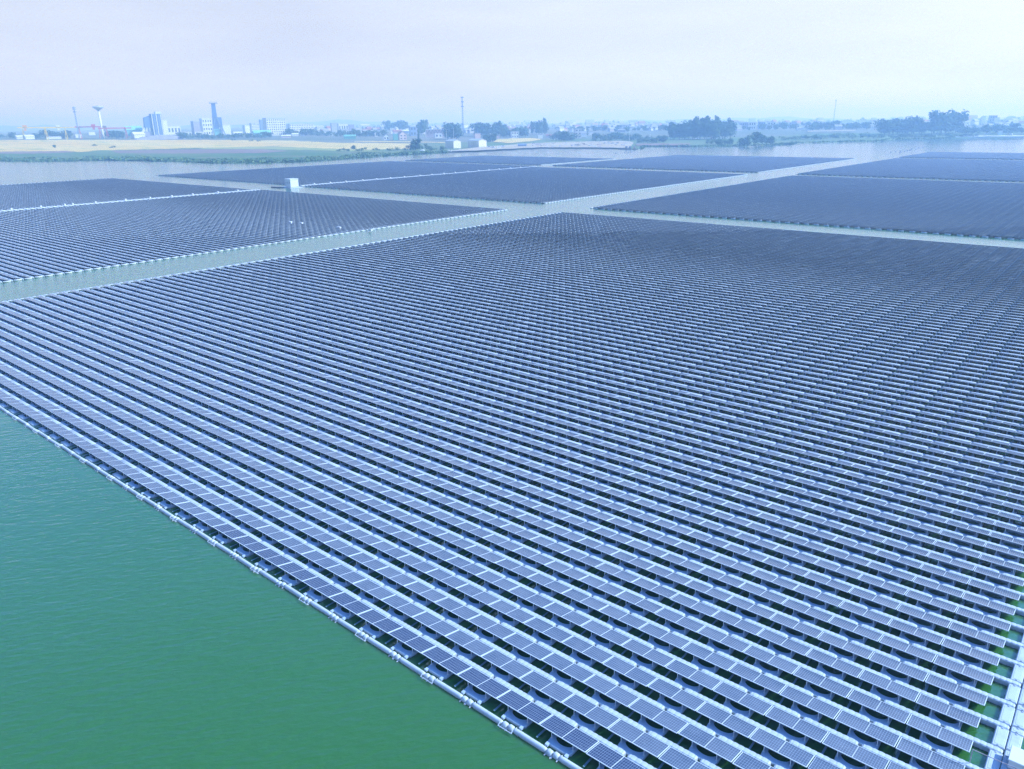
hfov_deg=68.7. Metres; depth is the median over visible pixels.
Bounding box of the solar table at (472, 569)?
[445,557,487,578]
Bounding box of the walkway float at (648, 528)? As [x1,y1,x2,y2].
[633,523,664,534]
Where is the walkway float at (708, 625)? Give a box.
[687,615,728,634]
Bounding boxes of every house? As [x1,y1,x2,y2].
[315,126,323,131]
[360,124,369,127]
[382,134,388,139]
[397,131,406,139]
[473,133,480,138]
[510,131,518,137]
[557,126,563,130]
[574,128,581,137]
[581,131,586,136]
[608,127,615,131]
[739,122,747,128]
[748,122,755,129]
[766,121,775,128]
[833,124,842,129]
[859,117,864,123]
[971,119,978,124]
[981,116,985,122]
[987,115,997,123]
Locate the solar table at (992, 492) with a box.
[967,484,1007,497]
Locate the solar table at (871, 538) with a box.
[842,526,885,544]
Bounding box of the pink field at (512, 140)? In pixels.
[494,138,540,142]
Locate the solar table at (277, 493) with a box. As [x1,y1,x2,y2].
[258,486,291,501]
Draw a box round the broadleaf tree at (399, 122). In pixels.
[395,120,405,128]
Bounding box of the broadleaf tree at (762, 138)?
[758,134,768,143]
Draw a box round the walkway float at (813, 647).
[790,637,836,657]
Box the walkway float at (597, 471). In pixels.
[584,467,609,475]
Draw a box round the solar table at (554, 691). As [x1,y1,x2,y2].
[518,671,574,705]
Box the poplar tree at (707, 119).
[701,115,710,138]
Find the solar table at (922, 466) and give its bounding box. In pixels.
[898,458,934,470]
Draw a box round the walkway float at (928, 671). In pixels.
[903,661,956,683]
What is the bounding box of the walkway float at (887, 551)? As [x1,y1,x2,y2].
[860,543,899,555]
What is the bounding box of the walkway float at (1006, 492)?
[990,488,1023,496]
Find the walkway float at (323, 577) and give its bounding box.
[307,568,333,584]
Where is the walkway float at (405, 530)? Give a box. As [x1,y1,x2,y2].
[392,524,417,536]
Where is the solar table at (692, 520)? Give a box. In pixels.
[665,510,704,526]
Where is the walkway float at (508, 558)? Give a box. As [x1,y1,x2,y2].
[493,551,523,565]
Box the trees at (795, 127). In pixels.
[297,116,1023,130]
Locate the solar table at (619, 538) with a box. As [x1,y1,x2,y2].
[592,528,632,546]
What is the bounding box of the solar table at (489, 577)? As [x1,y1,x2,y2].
[475,571,519,594]
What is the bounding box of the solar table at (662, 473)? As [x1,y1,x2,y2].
[640,465,673,478]
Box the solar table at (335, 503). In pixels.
[320,497,353,513]
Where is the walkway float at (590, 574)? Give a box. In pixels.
[574,567,607,582]
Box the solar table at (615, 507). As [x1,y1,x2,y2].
[590,497,626,513]
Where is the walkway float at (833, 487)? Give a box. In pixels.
[818,482,849,491]
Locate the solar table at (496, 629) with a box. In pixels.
[466,614,515,642]
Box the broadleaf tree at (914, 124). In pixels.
[906,119,923,133]
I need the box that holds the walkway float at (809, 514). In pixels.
[792,508,826,519]
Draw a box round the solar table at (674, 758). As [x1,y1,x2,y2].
[657,747,710,768]
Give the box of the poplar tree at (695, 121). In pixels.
[690,116,699,138]
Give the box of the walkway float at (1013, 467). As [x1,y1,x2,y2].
[1002,464,1023,472]
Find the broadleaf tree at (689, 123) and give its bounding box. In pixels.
[683,119,700,139]
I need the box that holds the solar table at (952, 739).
[906,714,972,753]
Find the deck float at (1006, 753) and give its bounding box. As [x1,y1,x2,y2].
[1004,750,1009,756]
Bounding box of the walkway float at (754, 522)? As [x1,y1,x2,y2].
[737,516,770,528]
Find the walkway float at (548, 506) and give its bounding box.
[530,499,556,510]
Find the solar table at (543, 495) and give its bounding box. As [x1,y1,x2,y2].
[520,486,554,501]
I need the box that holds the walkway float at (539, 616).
[521,607,555,626]
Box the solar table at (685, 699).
[647,678,705,713]
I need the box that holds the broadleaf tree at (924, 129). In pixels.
[919,120,930,133]
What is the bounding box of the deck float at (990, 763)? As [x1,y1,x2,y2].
[984,749,1002,768]
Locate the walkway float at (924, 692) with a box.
[894,680,948,703]
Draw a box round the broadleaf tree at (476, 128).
[470,122,483,134]
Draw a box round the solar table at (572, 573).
[544,561,588,583]
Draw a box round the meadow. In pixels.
[0,147,445,160]
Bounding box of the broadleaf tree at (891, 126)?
[884,120,900,134]
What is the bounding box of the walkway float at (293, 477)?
[284,473,303,482]
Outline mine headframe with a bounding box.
[209,103,225,135]
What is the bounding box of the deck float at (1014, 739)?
[1005,732,1022,750]
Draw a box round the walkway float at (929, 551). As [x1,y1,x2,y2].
[910,545,951,557]
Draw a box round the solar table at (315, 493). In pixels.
[298,487,330,503]
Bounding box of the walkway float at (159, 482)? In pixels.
[151,477,167,486]
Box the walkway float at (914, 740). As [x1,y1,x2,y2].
[873,721,931,749]
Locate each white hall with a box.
[15,135,22,138]
[23,135,34,138]
[47,136,60,138]
[434,133,441,137]
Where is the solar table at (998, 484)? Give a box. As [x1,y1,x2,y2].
[971,475,1010,489]
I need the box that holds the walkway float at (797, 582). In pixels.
[780,576,820,591]
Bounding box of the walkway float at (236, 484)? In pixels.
[226,479,244,489]
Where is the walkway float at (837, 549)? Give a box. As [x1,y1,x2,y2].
[811,541,848,553]
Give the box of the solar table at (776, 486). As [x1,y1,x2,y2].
[752,477,789,491]
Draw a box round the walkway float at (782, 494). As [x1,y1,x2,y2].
[767,489,798,499]
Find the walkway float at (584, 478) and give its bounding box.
[572,474,597,483]
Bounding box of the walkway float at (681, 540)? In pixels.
[667,535,699,547]
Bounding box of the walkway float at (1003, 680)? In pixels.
[968,664,1020,686]
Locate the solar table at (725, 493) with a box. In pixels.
[700,484,737,498]
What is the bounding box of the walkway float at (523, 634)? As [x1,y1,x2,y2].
[501,622,536,642]
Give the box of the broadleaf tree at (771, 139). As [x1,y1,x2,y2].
[765,136,776,142]
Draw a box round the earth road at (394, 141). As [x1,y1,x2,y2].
[354,141,444,142]
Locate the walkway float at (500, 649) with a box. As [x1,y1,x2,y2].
[479,638,515,659]
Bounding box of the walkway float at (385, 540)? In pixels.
[373,534,398,547]
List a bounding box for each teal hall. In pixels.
[252,130,270,136]
[343,134,355,138]
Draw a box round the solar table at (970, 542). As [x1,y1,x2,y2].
[940,530,985,548]
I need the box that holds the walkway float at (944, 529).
[924,523,962,535]
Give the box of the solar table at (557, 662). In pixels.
[540,652,594,685]
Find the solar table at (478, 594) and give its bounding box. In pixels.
[454,584,500,608]
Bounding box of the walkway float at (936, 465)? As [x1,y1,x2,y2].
[920,462,952,469]
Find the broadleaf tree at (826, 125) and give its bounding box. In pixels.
[822,122,830,129]
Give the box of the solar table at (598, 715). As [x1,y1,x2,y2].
[561,694,619,731]
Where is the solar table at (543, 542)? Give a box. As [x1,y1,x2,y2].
[529,536,569,556]
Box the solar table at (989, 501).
[962,492,1003,506]
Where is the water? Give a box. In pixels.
[0,137,1023,768]
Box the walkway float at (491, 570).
[475,563,505,578]
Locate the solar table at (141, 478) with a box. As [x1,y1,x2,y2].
[124,473,155,488]
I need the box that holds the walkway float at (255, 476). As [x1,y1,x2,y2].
[247,472,264,481]
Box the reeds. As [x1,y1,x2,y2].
[0,136,954,162]
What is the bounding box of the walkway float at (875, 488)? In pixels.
[860,484,893,493]
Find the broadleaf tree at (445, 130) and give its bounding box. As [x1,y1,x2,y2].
[442,126,450,139]
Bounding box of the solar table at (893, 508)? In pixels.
[865,498,906,513]
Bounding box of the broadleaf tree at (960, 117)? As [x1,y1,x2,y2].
[948,109,970,132]
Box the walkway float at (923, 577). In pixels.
[895,568,938,582]
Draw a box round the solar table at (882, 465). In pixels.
[858,457,894,469]
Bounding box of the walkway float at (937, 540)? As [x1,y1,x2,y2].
[917,534,957,546]
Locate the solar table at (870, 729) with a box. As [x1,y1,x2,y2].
[834,710,899,749]
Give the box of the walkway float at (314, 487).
[304,482,323,492]
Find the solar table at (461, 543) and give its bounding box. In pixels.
[436,533,474,552]
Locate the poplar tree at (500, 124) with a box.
[497,121,503,135]
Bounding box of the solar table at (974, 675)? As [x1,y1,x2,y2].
[933,655,993,687]
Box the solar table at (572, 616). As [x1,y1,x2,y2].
[542,602,590,629]
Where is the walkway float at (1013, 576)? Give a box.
[1002,573,1023,580]
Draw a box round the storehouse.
[409,126,415,135]
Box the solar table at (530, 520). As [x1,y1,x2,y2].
[516,514,554,532]
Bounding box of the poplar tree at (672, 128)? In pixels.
[668,122,675,139]
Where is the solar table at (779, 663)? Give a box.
[743,645,798,676]
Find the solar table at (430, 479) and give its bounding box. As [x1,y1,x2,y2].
[414,474,446,488]
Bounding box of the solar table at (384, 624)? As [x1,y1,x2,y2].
[354,609,402,638]
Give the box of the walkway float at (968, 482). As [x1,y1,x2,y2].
[951,478,986,487]
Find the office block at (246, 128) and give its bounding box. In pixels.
[242,125,249,132]
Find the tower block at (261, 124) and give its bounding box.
[259,119,262,129]
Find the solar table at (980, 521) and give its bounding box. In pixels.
[951,510,994,526]
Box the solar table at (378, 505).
[361,499,395,515]
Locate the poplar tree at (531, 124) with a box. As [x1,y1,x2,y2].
[529,121,534,132]
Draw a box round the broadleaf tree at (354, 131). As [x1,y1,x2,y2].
[351,129,359,136]
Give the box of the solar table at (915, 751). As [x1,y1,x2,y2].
[895,737,964,768]
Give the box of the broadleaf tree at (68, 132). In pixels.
[60,130,72,137]
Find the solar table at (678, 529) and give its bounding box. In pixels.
[653,519,693,537]
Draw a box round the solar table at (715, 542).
[687,531,729,550]
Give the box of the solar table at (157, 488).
[139,482,171,498]
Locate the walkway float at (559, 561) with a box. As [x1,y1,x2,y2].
[541,553,572,567]
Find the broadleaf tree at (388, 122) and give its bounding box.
[382,120,393,128]
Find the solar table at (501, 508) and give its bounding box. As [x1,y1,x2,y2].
[489,504,525,520]
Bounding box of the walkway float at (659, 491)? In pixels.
[640,485,668,494]
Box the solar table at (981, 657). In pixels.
[941,638,999,667]
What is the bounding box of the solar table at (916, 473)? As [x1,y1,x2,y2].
[892,465,929,478]
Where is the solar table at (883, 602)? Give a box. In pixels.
[849,587,899,611]
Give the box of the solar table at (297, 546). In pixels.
[277,537,314,557]
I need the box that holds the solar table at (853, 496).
[828,488,867,502]
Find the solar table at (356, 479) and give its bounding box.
[337,472,368,486]
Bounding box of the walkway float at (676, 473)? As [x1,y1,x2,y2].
[663,469,690,477]
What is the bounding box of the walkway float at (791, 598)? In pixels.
[769,590,810,606]
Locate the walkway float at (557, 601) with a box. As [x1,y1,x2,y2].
[539,593,573,610]
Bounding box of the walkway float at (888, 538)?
[868,532,906,544]
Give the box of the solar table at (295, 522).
[278,515,313,533]
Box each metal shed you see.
[445,139,460,147]
[467,139,486,146]
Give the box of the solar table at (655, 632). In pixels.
[638,623,690,652]
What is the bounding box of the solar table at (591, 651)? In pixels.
[560,636,613,666]
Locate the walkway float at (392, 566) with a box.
[378,558,405,573]
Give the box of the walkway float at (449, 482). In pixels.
[439,478,461,487]
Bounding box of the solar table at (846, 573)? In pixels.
[814,560,861,581]
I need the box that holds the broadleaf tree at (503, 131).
[498,129,506,135]
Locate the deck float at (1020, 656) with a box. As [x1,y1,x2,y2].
[1016,647,1023,663]
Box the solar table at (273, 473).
[260,469,290,483]
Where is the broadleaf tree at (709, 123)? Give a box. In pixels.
[700,119,720,138]
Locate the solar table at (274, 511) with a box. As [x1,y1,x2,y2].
[257,505,291,522]
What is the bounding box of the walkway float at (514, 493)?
[504,489,528,499]
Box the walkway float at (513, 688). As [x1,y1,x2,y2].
[494,677,533,702]
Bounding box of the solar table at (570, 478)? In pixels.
[548,470,581,484]
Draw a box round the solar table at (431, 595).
[403,581,446,606]
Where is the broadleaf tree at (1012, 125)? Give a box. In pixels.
[1008,122,1020,132]
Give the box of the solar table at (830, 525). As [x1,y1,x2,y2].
[803,515,845,531]
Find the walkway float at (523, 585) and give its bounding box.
[506,578,538,594]
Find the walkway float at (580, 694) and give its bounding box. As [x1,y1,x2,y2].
[556,681,598,705]
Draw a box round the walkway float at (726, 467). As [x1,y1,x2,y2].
[713,463,740,471]
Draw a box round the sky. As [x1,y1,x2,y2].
[0,0,1023,127]
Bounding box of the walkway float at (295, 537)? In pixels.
[284,530,306,543]
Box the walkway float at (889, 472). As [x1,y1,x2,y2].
[873,468,905,476]
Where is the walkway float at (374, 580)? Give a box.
[356,570,383,586]
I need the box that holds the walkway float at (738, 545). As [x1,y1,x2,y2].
[714,537,749,549]
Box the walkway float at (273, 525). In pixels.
[262,519,283,531]
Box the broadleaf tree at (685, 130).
[680,125,689,139]
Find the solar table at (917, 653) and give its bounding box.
[879,635,935,664]
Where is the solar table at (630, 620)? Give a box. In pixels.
[598,605,647,631]
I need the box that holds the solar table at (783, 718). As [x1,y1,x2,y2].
[764,706,827,744]
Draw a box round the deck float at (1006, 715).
[998,704,1014,729]
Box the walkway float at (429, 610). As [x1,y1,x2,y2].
[413,602,444,620]
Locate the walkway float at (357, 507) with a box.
[345,502,368,513]
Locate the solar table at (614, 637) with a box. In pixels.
[580,620,630,648]
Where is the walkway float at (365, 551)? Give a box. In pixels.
[352,545,377,559]
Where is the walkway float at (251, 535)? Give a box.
[240,529,261,542]
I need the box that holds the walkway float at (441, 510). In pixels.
[429,505,453,516]
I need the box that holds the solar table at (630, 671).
[602,656,656,689]
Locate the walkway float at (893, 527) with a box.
[876,522,913,533]
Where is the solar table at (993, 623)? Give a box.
[955,607,1010,632]
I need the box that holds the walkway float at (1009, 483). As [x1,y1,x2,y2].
[994,480,1023,487]
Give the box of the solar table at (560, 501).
[547,496,583,512]
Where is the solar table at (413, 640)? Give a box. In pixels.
[385,627,435,658]
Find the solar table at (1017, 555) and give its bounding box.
[985,543,1023,562]
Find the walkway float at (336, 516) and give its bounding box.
[325,511,348,522]
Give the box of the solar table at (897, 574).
[867,562,915,583]
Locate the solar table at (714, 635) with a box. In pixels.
[697,626,749,654]
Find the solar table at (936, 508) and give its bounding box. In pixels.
[911,499,952,514]
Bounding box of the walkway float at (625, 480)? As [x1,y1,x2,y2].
[611,476,638,484]
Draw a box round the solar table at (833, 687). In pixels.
[792,666,851,700]
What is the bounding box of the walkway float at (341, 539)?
[328,532,352,545]
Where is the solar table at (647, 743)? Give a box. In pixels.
[607,719,669,760]
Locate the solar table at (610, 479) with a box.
[588,472,622,485]
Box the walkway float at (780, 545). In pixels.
[762,539,798,551]
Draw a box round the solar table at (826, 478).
[802,470,839,483]
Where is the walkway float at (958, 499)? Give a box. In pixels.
[941,495,977,505]
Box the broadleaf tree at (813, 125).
[807,122,818,129]
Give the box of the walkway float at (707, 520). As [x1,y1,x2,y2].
[691,515,723,526]
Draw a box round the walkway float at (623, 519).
[602,511,631,522]
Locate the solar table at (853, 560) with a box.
[824,548,870,568]
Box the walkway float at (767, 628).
[744,618,787,637]
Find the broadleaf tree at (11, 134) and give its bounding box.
[8,132,15,137]
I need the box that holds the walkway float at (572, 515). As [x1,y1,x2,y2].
[558,510,586,521]
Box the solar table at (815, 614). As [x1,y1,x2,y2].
[782,599,832,624]
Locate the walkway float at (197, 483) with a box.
[188,478,205,488]
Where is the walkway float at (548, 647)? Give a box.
[537,641,575,663]
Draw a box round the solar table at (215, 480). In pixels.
[201,475,232,490]
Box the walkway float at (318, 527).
[305,520,328,533]
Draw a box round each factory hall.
[124,126,142,135]
[130,132,144,137]
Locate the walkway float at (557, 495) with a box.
[544,490,570,500]
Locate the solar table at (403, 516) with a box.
[384,509,420,526]
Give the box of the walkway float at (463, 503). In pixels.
[447,496,470,506]
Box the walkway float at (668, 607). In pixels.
[646,598,684,615]
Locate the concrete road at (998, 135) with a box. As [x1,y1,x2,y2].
[956,135,1023,136]
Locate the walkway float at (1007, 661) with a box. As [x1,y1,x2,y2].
[974,647,1023,667]
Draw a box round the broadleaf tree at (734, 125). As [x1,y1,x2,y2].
[724,121,737,137]
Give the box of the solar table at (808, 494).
[785,486,823,501]
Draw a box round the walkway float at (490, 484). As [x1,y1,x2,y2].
[478,480,502,489]
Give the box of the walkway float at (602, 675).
[577,662,618,685]
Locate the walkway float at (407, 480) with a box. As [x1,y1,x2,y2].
[399,477,421,486]
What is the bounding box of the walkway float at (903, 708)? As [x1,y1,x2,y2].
[884,700,940,725]
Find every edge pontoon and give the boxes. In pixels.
[5,411,16,418]
[16,417,29,424]
[25,424,36,432]
[36,430,48,438]
[46,437,59,445]
[58,444,74,453]
[69,452,84,461]
[83,459,101,469]
[95,468,112,478]
[110,477,127,488]
[125,486,142,497]
[140,496,159,507]
[156,506,175,520]
[173,517,194,530]
[192,528,214,543]
[211,541,235,556]
[232,554,257,570]
[256,568,281,586]
[279,582,307,601]
[305,598,335,619]
[331,616,364,637]
[362,634,396,658]
[393,654,430,679]
[427,676,467,704]
[465,699,508,730]
[506,724,553,758]
[550,751,581,768]
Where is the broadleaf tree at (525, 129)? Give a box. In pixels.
[519,126,529,136]
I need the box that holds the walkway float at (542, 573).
[524,565,556,580]
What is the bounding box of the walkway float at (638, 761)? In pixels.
[627,754,656,768]
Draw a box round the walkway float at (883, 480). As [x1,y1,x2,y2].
[867,476,899,484]
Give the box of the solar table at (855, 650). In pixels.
[817,632,872,661]
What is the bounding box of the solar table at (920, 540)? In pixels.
[890,528,935,546]
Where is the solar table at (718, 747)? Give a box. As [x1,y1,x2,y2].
[677,723,741,764]
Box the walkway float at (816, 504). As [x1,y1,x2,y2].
[801,499,834,510]
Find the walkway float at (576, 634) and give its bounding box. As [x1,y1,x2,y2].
[557,625,594,645]
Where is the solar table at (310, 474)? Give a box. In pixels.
[298,470,328,484]
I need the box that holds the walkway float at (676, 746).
[648,731,697,760]
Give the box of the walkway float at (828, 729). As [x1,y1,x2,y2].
[803,717,857,744]
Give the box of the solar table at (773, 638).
[756,629,811,658]
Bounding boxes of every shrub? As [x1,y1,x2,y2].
[415,143,428,149]
[549,131,563,139]
[563,132,580,139]
[591,134,606,140]
[615,133,628,140]
[628,134,641,139]
[807,135,820,139]
[867,133,882,137]
[895,133,908,137]
[955,123,981,133]
[992,124,1011,132]
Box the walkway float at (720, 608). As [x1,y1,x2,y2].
[701,601,741,618]
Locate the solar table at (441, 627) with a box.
[411,611,458,639]
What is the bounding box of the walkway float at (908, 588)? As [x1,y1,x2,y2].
[888,581,931,596]
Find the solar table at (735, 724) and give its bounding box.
[695,702,757,740]
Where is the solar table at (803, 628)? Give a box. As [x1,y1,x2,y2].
[770,613,822,640]
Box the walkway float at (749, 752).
[718,735,770,765]
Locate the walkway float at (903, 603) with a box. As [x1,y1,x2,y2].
[879,594,924,611]
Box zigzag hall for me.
[425,129,443,136]
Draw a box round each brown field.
[0,151,70,153]
[113,149,283,153]
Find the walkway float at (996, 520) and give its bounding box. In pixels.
[976,515,1016,526]
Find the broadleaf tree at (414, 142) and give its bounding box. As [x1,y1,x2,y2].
[410,138,420,148]
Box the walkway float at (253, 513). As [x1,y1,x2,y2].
[243,508,262,519]
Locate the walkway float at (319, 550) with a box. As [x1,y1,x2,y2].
[306,543,330,557]
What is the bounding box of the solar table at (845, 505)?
[820,496,860,512]
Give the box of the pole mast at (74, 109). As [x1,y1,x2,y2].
[72,107,80,138]
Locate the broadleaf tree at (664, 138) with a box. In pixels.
[660,135,668,142]
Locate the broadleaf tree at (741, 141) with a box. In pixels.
[737,138,745,145]
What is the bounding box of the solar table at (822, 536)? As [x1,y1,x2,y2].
[794,525,836,542]
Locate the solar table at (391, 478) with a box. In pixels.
[375,473,406,487]
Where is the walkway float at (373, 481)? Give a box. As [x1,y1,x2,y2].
[360,476,381,485]
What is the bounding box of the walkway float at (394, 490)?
[383,485,404,494]
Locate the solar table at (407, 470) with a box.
[392,465,422,479]
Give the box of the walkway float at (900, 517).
[883,512,920,522]
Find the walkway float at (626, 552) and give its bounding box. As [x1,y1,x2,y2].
[606,544,637,557]
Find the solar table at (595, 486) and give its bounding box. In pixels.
[575,479,609,494]
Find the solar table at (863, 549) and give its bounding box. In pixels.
[833,537,877,556]
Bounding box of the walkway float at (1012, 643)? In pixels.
[981,630,1023,649]
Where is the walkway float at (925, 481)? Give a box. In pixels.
[909,477,942,486]
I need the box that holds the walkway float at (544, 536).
[527,529,556,542]
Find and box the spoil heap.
[135,135,185,139]
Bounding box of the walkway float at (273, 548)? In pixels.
[261,541,283,555]
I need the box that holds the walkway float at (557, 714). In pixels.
[534,700,577,727]
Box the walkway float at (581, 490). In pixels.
[559,482,584,492]
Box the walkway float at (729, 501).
[714,497,744,506]
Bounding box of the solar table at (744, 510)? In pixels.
[722,502,760,518]
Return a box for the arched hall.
[840,119,851,123]
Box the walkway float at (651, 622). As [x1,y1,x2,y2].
[631,613,669,631]
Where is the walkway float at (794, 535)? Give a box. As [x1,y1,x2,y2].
[773,528,808,540]
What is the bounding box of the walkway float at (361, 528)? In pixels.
[348,522,372,535]
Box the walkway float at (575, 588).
[557,580,591,596]
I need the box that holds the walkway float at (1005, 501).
[986,497,1023,506]
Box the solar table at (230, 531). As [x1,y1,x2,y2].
[209,524,247,543]
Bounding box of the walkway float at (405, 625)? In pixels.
[390,617,421,636]
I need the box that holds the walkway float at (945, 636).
[920,627,970,646]
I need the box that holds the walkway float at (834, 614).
[813,606,857,624]
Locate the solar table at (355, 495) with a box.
[339,489,372,504]
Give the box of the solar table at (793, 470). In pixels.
[770,462,805,474]
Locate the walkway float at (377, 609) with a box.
[361,599,390,618]
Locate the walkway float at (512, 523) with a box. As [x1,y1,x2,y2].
[498,517,525,529]
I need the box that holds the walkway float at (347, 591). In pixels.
[333,583,360,600]
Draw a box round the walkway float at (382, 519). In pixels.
[369,513,392,524]
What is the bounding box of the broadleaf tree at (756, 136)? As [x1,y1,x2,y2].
[751,132,760,143]
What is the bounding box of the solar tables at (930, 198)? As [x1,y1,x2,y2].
[0,152,1023,768]
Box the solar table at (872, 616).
[839,601,891,627]
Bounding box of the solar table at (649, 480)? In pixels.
[629,473,662,486]
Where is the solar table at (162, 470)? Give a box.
[148,465,176,479]
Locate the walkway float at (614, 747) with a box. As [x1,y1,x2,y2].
[579,726,625,756]
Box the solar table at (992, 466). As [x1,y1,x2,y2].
[980,460,1017,472]
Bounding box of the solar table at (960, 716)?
[916,694,980,730]
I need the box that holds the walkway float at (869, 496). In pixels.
[853,492,886,501]
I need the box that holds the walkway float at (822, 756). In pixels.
[789,740,845,768]
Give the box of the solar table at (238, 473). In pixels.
[222,468,252,482]
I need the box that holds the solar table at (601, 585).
[578,575,624,599]
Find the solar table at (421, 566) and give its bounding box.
[396,555,437,576]
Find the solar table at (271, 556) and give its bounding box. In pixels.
[251,548,292,571]
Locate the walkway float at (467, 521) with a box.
[455,516,480,527]
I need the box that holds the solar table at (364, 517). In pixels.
[342,508,377,525]
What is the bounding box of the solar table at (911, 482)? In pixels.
[886,473,924,486]
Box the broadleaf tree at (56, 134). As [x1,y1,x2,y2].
[51,131,61,135]
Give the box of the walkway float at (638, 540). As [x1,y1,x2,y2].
[620,533,651,545]
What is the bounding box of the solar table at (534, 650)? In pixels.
[502,633,552,663]
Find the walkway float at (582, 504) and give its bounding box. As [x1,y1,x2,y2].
[572,501,600,511]
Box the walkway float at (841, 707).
[816,696,869,721]
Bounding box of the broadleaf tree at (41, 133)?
[38,130,50,136]
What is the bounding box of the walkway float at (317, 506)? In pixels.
[304,500,325,511]
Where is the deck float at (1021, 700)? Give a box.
[1018,689,1023,705]
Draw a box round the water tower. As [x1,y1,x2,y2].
[92,105,104,137]
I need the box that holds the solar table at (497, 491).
[478,485,513,499]
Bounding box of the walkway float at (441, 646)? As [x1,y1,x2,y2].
[422,635,456,656]
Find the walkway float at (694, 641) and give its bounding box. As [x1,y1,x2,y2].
[672,631,713,651]
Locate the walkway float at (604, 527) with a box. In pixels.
[588,521,617,533]
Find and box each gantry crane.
[17,125,45,138]
[38,125,74,139]
[74,124,101,138]
[98,126,130,138]
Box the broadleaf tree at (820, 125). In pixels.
[813,121,823,128]
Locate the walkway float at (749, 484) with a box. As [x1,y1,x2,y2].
[734,480,763,488]
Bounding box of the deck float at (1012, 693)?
[1004,684,1020,707]
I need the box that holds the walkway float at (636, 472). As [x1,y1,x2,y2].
[623,468,649,476]
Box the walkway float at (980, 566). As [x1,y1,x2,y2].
[955,558,998,572]
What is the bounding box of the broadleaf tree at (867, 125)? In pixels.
[863,122,871,129]
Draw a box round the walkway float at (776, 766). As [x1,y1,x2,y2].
[773,764,784,768]
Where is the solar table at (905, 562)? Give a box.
[875,550,922,570]
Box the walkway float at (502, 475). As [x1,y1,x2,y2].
[492,472,516,480]
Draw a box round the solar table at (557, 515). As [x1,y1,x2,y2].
[532,505,568,522]
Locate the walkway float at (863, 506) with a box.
[845,501,880,511]
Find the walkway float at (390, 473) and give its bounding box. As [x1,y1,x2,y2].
[378,468,398,477]
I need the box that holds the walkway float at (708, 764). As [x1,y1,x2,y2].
[700,759,720,768]
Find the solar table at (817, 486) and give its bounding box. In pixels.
[794,478,831,492]
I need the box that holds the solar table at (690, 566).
[660,553,704,574]
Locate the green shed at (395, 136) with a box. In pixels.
[393,134,397,139]
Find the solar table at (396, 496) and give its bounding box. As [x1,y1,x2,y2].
[379,490,413,506]
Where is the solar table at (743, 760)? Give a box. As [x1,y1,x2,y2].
[732,752,774,768]
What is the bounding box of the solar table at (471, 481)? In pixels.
[454,475,487,490]
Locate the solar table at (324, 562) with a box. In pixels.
[300,551,339,571]
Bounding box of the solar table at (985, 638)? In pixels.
[948,622,1005,649]
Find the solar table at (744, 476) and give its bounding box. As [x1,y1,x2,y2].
[721,468,756,481]
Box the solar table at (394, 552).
[370,541,409,561]
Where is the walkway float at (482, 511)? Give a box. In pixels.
[471,506,497,517]
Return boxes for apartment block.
[249,123,259,133]
[262,118,286,135]
[288,124,313,132]
[330,123,336,132]
[337,124,348,130]
[348,124,353,130]
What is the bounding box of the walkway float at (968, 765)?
[935,749,982,768]
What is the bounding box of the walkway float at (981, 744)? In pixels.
[944,726,1002,753]
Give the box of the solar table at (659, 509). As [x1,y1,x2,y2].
[633,499,671,515]
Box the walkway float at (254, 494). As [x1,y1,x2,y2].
[245,489,263,499]
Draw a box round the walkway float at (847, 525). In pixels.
[829,520,865,531]
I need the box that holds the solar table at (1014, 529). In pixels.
[994,522,1023,538]
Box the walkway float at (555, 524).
[543,520,571,531]
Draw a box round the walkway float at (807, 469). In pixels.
[793,465,821,473]
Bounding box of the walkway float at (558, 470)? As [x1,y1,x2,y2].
[545,466,570,474]
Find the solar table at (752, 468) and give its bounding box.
[730,460,764,473]
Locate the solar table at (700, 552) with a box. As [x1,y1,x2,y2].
[674,542,717,562]
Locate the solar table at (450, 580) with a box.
[424,568,467,591]
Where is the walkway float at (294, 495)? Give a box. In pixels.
[284,490,304,500]
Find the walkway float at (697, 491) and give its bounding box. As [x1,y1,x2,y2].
[682,486,711,496]
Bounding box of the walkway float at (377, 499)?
[364,493,386,503]
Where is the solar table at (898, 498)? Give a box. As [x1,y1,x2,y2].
[873,489,912,504]
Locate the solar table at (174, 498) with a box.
[155,491,189,508]
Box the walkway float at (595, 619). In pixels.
[575,610,612,629]
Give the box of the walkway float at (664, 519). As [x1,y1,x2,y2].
[647,513,677,524]
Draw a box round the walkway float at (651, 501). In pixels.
[628,493,656,503]
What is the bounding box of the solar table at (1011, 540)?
[989,532,1023,550]
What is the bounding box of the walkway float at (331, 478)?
[322,474,342,484]
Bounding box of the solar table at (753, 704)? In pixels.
[712,682,772,717]
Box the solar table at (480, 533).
[455,522,492,541]
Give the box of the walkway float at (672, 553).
[653,546,687,559]
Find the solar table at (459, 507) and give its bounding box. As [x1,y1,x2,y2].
[445,502,481,518]
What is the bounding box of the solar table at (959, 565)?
[927,552,974,572]
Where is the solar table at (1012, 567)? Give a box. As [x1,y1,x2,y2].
[979,554,1023,574]
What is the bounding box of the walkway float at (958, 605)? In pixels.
[935,597,982,613]
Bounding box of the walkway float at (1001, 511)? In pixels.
[981,506,1020,516]
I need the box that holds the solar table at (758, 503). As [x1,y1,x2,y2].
[732,493,771,508]
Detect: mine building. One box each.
[162,120,168,134]
[168,126,180,134]
[190,121,200,134]
[199,118,212,134]
[221,125,230,134]
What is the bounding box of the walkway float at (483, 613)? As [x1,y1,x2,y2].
[466,605,499,623]
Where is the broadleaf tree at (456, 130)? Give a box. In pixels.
[449,123,463,138]
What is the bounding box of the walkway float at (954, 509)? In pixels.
[935,504,972,514]
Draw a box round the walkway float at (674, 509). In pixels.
[658,504,689,514]
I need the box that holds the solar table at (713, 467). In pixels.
[690,459,724,472]
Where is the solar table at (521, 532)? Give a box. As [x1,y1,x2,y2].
[500,524,538,542]

